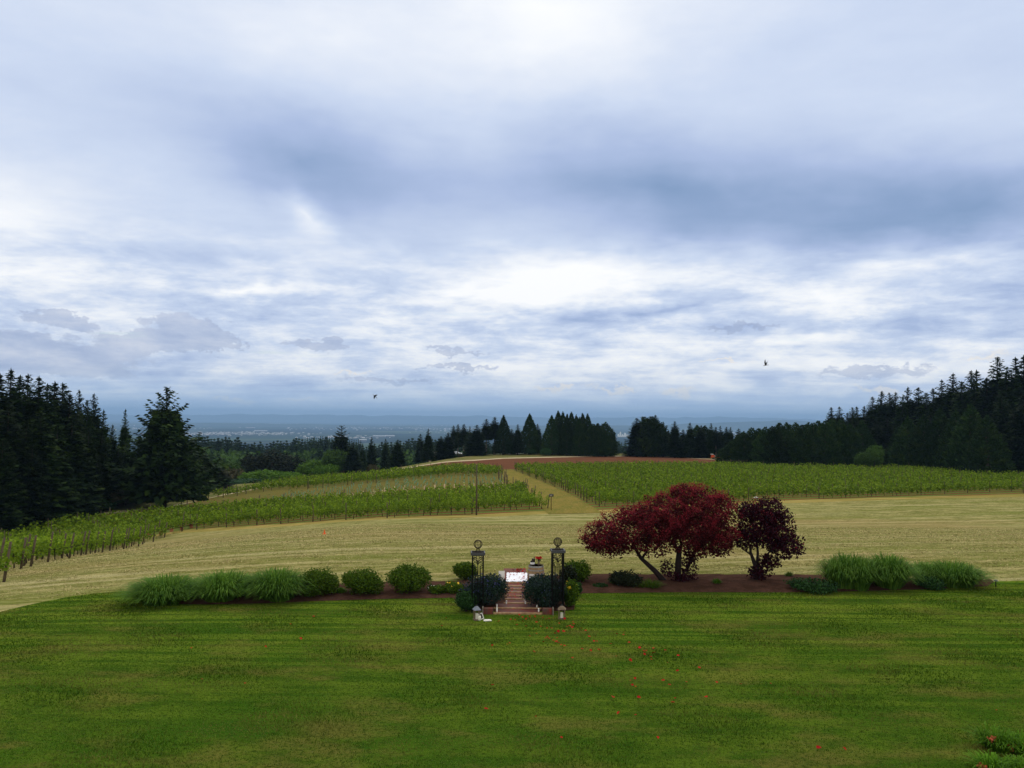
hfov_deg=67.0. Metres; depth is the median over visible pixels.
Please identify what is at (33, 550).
vine post
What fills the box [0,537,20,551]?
grape vine
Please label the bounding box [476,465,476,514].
wooden pole
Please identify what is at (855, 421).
fir tree
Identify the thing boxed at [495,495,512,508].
grape vine
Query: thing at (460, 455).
bush
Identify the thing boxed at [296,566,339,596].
shrub
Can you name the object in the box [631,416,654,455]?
pine tree
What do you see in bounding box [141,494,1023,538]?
headland
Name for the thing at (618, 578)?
shrub
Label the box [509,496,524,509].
grape vine
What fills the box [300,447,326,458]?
broadleaf tree
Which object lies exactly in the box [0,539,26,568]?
grape vine
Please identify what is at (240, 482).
bush
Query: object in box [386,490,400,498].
grape vine
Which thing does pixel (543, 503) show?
grape vine
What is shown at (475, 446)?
fir tree
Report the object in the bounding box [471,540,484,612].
iron pillar
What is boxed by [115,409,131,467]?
fir tree
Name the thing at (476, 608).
lantern
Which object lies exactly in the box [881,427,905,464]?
cedar tree
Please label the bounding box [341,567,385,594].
shrub
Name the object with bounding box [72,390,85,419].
fir tree
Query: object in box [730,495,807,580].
smoke tree
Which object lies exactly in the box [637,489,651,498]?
grape vine
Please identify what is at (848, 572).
tall grass
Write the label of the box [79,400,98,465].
fir tree
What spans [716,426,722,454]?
spruce tree
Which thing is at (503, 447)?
sequoia tree
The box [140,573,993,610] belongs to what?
flower bed
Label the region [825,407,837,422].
fir tree
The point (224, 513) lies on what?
grape vine
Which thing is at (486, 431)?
fir tree
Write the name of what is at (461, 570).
shrub
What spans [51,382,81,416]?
fir tree
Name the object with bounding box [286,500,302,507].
grape vine
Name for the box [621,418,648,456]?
fir tree
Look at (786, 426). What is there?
cedar tree
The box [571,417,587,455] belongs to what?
sequoia tree
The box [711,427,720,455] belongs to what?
fir tree
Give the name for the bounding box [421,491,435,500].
grape vine
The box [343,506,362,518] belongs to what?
grape vine
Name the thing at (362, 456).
conifer tree
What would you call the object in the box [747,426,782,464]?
cedar tree
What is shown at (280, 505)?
grape vine
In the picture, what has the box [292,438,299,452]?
conifer tree
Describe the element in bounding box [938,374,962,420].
fir tree
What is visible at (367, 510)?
grape vine
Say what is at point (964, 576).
tall grass
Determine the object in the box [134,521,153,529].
grape vine
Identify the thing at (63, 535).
grape vine
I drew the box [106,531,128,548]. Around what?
grape vine
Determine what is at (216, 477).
fir tree
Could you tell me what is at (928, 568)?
tall grass
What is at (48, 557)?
vine post
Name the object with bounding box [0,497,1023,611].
hay field
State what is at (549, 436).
sequoia tree
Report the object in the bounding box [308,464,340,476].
bush
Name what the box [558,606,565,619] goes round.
lantern
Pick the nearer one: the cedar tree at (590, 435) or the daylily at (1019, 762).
the daylily at (1019, 762)
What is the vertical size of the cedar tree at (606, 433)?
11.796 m
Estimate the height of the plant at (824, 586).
0.722 m
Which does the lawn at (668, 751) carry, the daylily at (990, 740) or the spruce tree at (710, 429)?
the daylily at (990, 740)
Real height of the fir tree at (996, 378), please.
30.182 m
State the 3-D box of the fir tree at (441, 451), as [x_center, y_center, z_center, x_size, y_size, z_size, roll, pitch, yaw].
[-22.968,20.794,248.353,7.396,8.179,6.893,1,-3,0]
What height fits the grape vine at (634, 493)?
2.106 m
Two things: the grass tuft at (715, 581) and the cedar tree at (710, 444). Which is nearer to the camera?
the grass tuft at (715, 581)
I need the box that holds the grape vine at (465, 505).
[456,498,474,511]
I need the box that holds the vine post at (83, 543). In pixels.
[80,531,86,555]
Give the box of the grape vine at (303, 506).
[298,503,314,517]
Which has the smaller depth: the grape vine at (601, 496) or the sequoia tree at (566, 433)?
the grape vine at (601, 496)
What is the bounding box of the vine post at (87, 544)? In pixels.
[85,531,89,554]
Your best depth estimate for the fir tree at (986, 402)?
197.01 m
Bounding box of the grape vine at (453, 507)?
[442,498,460,514]
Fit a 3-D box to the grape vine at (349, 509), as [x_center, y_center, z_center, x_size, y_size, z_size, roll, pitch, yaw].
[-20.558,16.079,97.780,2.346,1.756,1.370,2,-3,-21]
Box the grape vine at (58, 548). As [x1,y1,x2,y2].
[37,536,73,559]
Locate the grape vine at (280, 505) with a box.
[272,502,289,511]
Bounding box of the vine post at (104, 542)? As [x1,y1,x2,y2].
[101,531,105,552]
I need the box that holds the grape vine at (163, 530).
[147,524,166,535]
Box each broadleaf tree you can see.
[208,449,235,458]
[213,448,244,454]
[213,455,236,462]
[216,452,240,460]
[216,452,245,457]
[216,461,242,471]
[237,449,305,472]
[279,450,302,456]
[298,455,318,463]
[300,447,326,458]
[322,449,347,472]
[852,451,872,465]
[866,443,884,467]
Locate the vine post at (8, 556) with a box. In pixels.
[2,542,11,581]
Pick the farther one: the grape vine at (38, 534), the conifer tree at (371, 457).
the conifer tree at (371, 457)
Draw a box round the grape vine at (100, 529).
[91,526,110,533]
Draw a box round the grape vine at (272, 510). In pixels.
[270,506,287,518]
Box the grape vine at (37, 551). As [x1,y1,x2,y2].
[15,535,52,559]
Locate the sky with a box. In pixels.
[0,0,1023,419]
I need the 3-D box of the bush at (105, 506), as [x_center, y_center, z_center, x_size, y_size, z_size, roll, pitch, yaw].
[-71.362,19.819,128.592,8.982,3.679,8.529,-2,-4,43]
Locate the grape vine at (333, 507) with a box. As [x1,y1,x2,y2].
[323,501,340,516]
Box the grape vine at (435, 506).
[429,501,446,514]
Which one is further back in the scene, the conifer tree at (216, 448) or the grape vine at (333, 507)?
the conifer tree at (216, 448)
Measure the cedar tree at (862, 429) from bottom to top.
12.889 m
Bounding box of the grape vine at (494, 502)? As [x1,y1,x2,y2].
[483,497,498,510]
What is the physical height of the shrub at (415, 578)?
1.447 m
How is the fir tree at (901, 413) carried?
on the grass verge
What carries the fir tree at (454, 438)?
on the grass verge
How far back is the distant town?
8328.95 m
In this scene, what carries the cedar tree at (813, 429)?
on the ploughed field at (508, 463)
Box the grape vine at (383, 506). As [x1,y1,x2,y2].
[373,501,391,515]
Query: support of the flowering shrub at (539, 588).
on the flower bed
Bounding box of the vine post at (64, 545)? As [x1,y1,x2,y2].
[61,533,66,557]
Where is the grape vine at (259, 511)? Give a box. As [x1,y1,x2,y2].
[254,508,271,519]
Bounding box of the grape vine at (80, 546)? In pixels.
[52,534,84,556]
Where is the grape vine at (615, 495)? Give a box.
[604,489,619,503]
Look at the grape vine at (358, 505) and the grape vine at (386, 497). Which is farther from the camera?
the grape vine at (386, 497)
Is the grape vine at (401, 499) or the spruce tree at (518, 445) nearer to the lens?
the grape vine at (401, 499)
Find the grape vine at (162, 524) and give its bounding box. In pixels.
[150,518,168,529]
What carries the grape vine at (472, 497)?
on the vineyard ground at (281, 491)
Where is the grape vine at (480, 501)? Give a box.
[469,498,486,510]
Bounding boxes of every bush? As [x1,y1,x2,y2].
[102,499,115,508]
[223,467,244,478]
[227,479,249,484]
[234,478,262,482]
[237,469,288,481]
[265,471,303,481]
[294,459,328,475]
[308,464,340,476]
[366,464,379,471]
[455,453,465,457]
[527,448,536,454]
[539,448,551,455]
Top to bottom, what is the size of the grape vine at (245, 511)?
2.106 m
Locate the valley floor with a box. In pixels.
[100,421,753,452]
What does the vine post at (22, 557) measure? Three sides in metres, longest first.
2.178 x 0.185 x 0.150 m
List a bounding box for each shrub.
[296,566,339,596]
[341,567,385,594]
[384,562,432,593]
[451,561,476,579]
[454,590,478,611]
[460,572,510,606]
[520,571,569,607]
[561,559,592,581]
[561,563,577,583]
[608,569,643,586]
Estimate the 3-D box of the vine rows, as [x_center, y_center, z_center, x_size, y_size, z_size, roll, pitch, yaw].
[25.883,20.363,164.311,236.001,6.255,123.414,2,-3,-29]
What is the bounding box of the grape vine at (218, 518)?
[210,513,228,526]
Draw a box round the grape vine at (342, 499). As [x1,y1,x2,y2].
[335,496,350,503]
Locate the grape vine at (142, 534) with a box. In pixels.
[125,529,145,544]
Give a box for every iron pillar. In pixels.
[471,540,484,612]
[550,537,565,613]
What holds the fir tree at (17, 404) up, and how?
on the grass verge
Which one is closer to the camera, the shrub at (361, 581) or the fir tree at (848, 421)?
the shrub at (361, 581)
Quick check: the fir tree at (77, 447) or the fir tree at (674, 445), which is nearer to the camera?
the fir tree at (77, 447)
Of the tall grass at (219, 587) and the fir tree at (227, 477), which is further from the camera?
the fir tree at (227, 477)
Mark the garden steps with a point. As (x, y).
(516, 604)
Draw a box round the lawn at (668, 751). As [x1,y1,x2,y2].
[0,581,1023,767]
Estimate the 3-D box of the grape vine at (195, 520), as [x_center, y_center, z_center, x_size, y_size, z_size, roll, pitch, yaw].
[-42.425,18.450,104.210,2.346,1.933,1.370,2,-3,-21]
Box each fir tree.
[0,374,24,440]
[0,404,37,512]
[0,430,28,514]
[0,438,33,535]
[2,369,32,436]
[14,375,30,414]
[17,443,55,531]
[19,420,61,529]
[20,374,43,400]
[21,376,61,433]
[27,410,79,523]
[34,383,66,439]
[44,381,71,430]
[50,422,89,517]
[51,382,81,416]
[53,450,84,522]
[58,393,85,443]
[59,413,105,517]
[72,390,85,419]
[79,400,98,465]
[82,426,103,513]
[88,393,103,454]
[93,457,106,513]
[94,409,115,485]
[94,430,114,509]
[102,387,228,507]
[107,424,117,483]
[111,443,126,503]
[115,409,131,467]
[128,450,137,470]
[194,443,216,488]
[201,452,225,488]
[210,462,236,489]
[385,440,408,468]
[411,434,426,463]
[430,436,449,460]
[443,432,455,458]
[449,426,458,448]
[455,425,462,453]
[457,424,467,450]
[463,425,490,455]
[481,419,494,447]
[490,417,498,453]
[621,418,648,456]
[665,421,685,457]
[679,430,685,452]
[681,423,696,457]
[694,425,709,457]
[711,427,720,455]
[716,427,732,452]
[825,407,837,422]
[835,407,845,423]
[843,412,853,431]
[846,408,858,427]
[854,407,860,423]
[857,406,866,431]
[862,397,884,438]
[871,421,887,459]
[874,391,893,432]
[881,392,900,426]
[884,393,893,407]
[890,397,912,430]
[900,387,913,413]
[907,387,924,424]
[910,393,936,435]
[926,389,938,413]
[931,379,946,418]
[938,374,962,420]
[947,382,974,419]
[958,370,979,406]
[967,369,983,395]
[973,377,997,425]
[976,357,1010,409]
[988,369,1014,426]
[990,356,1022,411]
[1005,393,1023,471]
[1006,355,1023,414]
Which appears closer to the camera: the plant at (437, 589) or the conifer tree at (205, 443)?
the plant at (437, 589)
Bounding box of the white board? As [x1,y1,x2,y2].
[499,571,504,580]
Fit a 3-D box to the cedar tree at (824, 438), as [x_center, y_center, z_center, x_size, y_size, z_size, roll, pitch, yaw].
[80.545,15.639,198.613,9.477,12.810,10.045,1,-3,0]
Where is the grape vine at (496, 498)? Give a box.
[489,494,504,507]
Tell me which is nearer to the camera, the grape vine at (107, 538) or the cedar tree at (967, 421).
the grape vine at (107, 538)
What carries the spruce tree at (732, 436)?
on the grass verge
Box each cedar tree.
[580,424,608,455]
[592,422,619,456]
[693,425,709,453]
[699,425,717,456]
[711,445,739,463]
[721,437,736,461]
[726,433,757,463]
[738,427,757,460]
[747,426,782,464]
[748,428,761,451]
[753,426,791,465]
[772,423,784,442]
[779,422,790,441]
[782,422,805,459]
[784,425,821,466]
[806,423,823,453]
[811,421,844,466]
[823,419,849,464]
[827,419,859,466]
[843,423,865,464]
[855,420,879,461]
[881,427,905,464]
[886,416,929,466]
[902,414,941,469]
[917,408,950,468]
[933,409,965,468]
[941,403,998,472]
[959,414,1018,474]
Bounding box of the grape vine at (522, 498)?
[514,492,529,506]
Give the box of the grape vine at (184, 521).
[173,515,191,525]
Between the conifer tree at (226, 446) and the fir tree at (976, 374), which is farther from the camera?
the conifer tree at (226, 446)
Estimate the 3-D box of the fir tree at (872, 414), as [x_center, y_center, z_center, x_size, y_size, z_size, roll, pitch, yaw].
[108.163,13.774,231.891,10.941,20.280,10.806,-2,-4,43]
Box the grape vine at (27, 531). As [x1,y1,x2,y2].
[16,528,36,535]
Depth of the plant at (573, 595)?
31.62 m
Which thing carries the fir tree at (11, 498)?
on the vineyard ground at (281, 491)
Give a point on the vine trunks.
(593, 494)
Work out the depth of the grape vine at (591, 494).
113.17 m
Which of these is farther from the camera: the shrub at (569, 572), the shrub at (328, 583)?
the shrub at (569, 572)
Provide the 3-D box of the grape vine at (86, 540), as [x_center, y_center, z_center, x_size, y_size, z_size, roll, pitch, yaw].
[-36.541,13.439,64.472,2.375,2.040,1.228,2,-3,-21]
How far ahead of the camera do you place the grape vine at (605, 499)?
107.66 m
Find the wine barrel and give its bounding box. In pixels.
[527,564,543,580]
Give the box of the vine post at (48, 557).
[47,532,53,561]
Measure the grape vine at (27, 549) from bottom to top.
1.907 m
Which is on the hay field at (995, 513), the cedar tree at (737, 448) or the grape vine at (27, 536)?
the grape vine at (27, 536)
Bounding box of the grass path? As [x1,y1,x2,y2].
[502,469,601,513]
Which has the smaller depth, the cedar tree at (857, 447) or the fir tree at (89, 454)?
the fir tree at (89, 454)
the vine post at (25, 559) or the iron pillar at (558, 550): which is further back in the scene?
the vine post at (25, 559)
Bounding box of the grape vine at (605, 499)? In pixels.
[597,491,612,503]
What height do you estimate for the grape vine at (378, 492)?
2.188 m
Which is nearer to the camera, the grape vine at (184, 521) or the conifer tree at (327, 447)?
the grape vine at (184, 521)
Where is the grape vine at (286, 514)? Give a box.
[278,508,297,520]
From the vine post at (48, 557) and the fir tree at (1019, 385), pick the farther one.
the fir tree at (1019, 385)
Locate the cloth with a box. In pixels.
[506,572,526,581]
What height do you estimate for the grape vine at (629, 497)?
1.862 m
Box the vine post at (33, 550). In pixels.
[29,535,36,566]
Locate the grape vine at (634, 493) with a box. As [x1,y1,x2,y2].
[629,490,641,502]
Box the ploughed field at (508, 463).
[133,456,714,511]
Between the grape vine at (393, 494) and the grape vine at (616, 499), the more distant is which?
the grape vine at (393, 494)
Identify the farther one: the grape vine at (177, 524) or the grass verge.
the grass verge
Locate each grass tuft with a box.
[170,600,180,604]
[335,587,348,592]
[634,578,665,588]
[711,578,721,583]
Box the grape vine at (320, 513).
[311,506,329,520]
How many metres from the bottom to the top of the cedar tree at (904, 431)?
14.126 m
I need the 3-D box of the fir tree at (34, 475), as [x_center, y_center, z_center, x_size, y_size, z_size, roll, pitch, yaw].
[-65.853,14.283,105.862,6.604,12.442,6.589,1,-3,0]
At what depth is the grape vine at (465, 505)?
97.33 m
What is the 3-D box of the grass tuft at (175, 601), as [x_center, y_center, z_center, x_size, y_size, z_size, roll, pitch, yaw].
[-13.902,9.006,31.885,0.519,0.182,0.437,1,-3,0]
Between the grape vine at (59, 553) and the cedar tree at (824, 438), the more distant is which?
the cedar tree at (824, 438)
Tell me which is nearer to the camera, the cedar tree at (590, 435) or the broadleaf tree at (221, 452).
the cedar tree at (590, 435)
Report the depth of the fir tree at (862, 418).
238.13 m
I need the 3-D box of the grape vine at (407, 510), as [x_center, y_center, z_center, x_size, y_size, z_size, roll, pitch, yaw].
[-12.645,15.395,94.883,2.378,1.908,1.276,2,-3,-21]
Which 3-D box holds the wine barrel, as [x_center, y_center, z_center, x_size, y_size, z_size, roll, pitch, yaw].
[1.090,8.788,35.218,0.793,1.072,0.787,1,-3,-11]
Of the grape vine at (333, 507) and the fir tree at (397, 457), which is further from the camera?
the fir tree at (397, 457)
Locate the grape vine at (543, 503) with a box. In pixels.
[533,495,549,508]
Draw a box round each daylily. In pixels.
[959,748,1023,767]
[961,720,1023,753]
[987,753,1023,767]
[991,729,1023,756]
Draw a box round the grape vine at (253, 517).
[240,510,255,523]
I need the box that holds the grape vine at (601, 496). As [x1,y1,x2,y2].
[593,490,607,503]
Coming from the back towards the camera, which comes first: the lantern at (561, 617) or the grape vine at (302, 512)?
the grape vine at (302, 512)
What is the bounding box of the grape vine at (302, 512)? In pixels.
[294,505,311,517]
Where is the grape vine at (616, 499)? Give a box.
[610,494,624,505]
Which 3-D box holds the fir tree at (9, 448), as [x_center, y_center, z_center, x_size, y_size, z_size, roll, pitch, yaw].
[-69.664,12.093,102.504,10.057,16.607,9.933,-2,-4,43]
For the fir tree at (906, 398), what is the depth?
227.77 m
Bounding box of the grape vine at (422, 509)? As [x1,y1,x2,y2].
[414,502,432,515]
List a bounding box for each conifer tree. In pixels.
[201,437,208,446]
[214,440,221,450]
[223,440,231,452]
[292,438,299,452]
[323,441,330,451]
[330,425,351,463]
[341,443,364,473]
[359,444,367,471]
[365,437,378,471]
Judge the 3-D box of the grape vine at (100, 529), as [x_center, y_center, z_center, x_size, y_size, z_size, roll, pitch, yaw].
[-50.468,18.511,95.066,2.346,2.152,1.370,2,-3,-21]
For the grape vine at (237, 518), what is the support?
on the vineyard ground at (281, 491)
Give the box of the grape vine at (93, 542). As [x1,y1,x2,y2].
[76,531,105,553]
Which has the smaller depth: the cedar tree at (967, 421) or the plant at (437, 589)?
the plant at (437, 589)
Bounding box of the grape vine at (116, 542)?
[99,531,126,548]
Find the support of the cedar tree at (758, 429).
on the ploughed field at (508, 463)
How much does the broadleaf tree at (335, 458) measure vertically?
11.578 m
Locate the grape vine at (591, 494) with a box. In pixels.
[585,488,598,501]
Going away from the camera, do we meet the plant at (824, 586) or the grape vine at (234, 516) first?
the plant at (824, 586)
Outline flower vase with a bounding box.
[535,556,541,564]
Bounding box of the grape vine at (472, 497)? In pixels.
[463,494,479,503]
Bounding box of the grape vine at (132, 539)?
[118,529,140,544]
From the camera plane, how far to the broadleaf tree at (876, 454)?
186.74 m
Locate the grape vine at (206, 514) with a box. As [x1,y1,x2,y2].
[203,511,220,524]
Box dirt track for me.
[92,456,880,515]
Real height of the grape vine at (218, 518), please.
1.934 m
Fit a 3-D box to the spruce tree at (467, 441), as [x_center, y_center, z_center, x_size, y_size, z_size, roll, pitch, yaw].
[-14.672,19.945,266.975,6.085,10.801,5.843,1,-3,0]
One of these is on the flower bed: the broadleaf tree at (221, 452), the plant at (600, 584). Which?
the plant at (600, 584)
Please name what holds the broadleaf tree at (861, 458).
on the vineyard ground at (281, 491)
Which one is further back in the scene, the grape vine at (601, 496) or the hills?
the hills
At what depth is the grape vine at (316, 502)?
104.58 m
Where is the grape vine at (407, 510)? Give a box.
[400,502,417,513]
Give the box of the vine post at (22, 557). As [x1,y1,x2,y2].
[20,537,26,568]
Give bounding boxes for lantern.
[473,605,480,620]
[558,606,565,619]
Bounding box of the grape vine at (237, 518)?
[225,513,243,523]
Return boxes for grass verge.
[104,454,715,511]
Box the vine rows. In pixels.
[2,460,1023,534]
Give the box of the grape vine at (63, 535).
[53,533,81,555]
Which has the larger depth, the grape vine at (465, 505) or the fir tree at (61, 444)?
the fir tree at (61, 444)
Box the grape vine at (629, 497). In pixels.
[620,493,635,505]
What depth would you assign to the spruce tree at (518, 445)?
260.66 m
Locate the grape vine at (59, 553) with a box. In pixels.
[36,539,65,556]
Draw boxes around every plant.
[428,584,445,593]
[443,580,464,593]
[564,578,579,606]
[576,582,582,592]
[590,582,607,586]
[783,576,840,594]
[914,575,946,590]
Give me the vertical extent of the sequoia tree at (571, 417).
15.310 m
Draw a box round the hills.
[100,420,824,430]
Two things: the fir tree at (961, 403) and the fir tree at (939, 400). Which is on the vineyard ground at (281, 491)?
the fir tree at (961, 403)
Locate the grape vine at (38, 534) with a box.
[21,529,39,537]
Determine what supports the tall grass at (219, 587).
on the flower bed
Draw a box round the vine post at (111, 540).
[109,529,112,550]
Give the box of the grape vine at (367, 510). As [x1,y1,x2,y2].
[359,504,377,514]
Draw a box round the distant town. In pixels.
[108,423,742,438]
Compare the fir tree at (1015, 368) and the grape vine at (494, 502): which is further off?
the fir tree at (1015, 368)
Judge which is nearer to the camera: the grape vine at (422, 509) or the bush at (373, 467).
the grape vine at (422, 509)
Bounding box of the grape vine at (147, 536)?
[135,525,155,542]
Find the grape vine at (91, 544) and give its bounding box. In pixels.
[73,535,97,553]
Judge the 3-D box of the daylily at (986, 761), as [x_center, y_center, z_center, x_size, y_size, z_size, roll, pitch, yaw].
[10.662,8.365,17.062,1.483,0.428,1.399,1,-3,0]
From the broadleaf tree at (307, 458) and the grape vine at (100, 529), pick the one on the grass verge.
the broadleaf tree at (307, 458)
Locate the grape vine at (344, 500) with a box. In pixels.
[338,496,352,504]
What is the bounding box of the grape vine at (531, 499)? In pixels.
[521,493,537,508]
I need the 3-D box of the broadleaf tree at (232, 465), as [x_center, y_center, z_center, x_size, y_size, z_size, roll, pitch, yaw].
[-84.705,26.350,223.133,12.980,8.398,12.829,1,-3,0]
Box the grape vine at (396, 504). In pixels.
[388,501,404,514]
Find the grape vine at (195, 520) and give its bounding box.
[188,514,205,525]
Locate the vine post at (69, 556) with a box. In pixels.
[68,533,74,558]
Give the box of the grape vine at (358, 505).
[351,500,368,512]
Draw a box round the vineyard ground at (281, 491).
[18,468,1023,536]
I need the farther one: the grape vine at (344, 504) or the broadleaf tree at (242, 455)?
the broadleaf tree at (242, 455)
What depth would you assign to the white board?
36.12 m
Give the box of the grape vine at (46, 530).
[33,526,52,533]
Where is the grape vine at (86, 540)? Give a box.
[61,533,89,555]
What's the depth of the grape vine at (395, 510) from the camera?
94.06 m
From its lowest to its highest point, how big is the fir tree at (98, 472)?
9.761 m
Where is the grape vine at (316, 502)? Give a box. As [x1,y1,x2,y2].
[311,499,327,508]
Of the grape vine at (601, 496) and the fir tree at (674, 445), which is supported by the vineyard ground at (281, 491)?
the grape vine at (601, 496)
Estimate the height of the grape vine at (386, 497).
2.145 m
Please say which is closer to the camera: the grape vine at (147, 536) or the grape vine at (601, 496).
the grape vine at (147, 536)
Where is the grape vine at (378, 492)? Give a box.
[376,489,389,496]
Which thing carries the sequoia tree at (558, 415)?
on the grass verge
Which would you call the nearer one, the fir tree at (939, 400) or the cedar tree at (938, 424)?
the cedar tree at (938, 424)
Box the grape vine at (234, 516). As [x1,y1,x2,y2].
[224,512,239,523]
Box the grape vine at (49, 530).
[37,529,57,535]
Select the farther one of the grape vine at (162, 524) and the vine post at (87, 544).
the grape vine at (162, 524)
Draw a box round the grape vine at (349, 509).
[341,504,358,514]
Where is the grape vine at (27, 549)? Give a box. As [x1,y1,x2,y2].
[3,539,36,567]
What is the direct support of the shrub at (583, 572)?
on the flower bed
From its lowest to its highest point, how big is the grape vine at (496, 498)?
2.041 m
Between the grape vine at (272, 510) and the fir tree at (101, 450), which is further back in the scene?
the fir tree at (101, 450)
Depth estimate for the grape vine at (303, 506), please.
101.19 m
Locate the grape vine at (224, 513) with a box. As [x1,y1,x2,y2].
[217,510,234,523]
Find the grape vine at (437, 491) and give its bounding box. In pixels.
[427,489,441,496]
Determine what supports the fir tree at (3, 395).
on the vineyard ground at (281, 491)
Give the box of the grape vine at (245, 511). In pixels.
[239,507,255,522]
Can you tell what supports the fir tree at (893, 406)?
on the grass verge
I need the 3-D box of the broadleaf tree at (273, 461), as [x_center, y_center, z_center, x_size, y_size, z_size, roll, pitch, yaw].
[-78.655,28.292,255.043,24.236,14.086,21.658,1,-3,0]
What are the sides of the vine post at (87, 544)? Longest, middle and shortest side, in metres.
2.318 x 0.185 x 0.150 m
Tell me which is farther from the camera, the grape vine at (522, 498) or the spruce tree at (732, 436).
the spruce tree at (732, 436)
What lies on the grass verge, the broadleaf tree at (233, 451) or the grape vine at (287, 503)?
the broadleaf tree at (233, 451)
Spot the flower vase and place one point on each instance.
(538, 558)
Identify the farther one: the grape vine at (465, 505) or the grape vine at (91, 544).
the grape vine at (465, 505)
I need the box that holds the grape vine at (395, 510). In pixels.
[385,504,403,517]
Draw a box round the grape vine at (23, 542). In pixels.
[4,535,38,557]
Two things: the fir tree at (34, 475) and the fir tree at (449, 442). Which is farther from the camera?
the fir tree at (449, 442)
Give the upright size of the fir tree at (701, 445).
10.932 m
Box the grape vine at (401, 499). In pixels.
[397,497,413,508]
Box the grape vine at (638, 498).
[632,493,646,502]
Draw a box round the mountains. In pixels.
[86,414,845,424]
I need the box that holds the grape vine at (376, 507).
[369,501,385,511]
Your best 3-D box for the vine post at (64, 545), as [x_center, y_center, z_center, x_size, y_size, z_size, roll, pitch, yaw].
[-34.433,12.572,59.369,0.185,2.234,0.150,7,-6,-21]
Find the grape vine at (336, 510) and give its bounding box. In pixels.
[326,504,344,516]
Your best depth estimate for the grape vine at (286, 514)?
97.63 m
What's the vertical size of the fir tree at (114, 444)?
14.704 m
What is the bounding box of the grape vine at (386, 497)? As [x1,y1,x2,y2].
[377,492,393,500]
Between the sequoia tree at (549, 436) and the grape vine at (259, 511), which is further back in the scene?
the sequoia tree at (549, 436)
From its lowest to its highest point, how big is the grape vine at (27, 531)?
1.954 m
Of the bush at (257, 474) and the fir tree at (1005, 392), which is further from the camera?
the bush at (257, 474)
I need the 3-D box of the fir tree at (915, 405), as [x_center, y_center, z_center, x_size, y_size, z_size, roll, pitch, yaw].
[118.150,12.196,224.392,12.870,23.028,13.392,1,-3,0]
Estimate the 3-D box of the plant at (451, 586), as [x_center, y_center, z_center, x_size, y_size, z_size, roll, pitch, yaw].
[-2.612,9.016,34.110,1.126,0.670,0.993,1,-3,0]
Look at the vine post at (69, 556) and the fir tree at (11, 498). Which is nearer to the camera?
the vine post at (69, 556)
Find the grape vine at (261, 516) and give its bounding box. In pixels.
[255,510,274,523]
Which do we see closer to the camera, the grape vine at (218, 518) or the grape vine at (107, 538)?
the grape vine at (107, 538)
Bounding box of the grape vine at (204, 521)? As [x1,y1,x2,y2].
[195,515,213,525]
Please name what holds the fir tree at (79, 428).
on the grass verge
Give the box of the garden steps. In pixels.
[482,568,553,614]
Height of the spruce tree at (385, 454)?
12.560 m
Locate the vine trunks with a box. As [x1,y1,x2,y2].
[23,479,892,532]
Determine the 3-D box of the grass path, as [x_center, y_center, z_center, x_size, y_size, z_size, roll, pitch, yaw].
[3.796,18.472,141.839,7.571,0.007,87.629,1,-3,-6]
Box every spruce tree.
[378,439,390,469]
[420,429,436,461]
[462,427,471,455]
[512,426,524,454]
[536,424,542,444]
[656,422,667,456]
[706,423,717,456]
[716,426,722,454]
[728,427,733,440]
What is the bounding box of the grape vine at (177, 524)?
[165,517,183,528]
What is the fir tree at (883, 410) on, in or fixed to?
on the grass verge
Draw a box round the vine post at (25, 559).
[23,534,31,565]
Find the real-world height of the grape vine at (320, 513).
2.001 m
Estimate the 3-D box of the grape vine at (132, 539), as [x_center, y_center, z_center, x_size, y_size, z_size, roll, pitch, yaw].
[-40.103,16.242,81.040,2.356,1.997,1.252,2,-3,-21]
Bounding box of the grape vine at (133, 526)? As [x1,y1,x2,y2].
[124,522,143,530]
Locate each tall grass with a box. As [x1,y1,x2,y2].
[106,572,204,606]
[172,568,260,602]
[233,565,320,602]
[806,551,891,590]
[864,551,929,589]
[908,560,952,582]
[920,557,999,588]
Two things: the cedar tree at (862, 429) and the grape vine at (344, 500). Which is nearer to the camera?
the grape vine at (344, 500)
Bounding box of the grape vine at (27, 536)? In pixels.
[26,534,57,559]
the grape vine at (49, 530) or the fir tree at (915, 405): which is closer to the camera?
the grape vine at (49, 530)
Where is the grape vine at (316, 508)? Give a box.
[308,506,326,518]
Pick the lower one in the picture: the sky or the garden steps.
the garden steps
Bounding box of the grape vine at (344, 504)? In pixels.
[337,501,354,513]
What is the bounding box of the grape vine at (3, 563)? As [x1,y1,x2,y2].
[0,549,10,570]
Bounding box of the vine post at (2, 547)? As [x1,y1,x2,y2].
[0,538,5,564]
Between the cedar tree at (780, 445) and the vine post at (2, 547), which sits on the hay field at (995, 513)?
the vine post at (2, 547)
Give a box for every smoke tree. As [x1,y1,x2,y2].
[577,481,742,581]
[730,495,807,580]
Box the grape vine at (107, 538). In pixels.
[89,531,113,551]
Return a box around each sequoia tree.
[492,415,513,454]
[521,414,541,454]
[539,415,560,454]
[552,411,562,452]
[553,411,568,454]
[558,414,575,455]
[568,414,578,455]
[569,412,573,426]
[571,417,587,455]
[580,413,584,424]
[581,413,591,453]
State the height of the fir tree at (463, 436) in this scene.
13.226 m
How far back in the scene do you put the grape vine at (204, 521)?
101.79 m
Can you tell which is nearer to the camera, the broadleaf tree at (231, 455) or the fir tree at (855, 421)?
the fir tree at (855, 421)
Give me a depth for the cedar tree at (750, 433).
205.43 m
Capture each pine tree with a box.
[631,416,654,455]
[631,416,669,456]

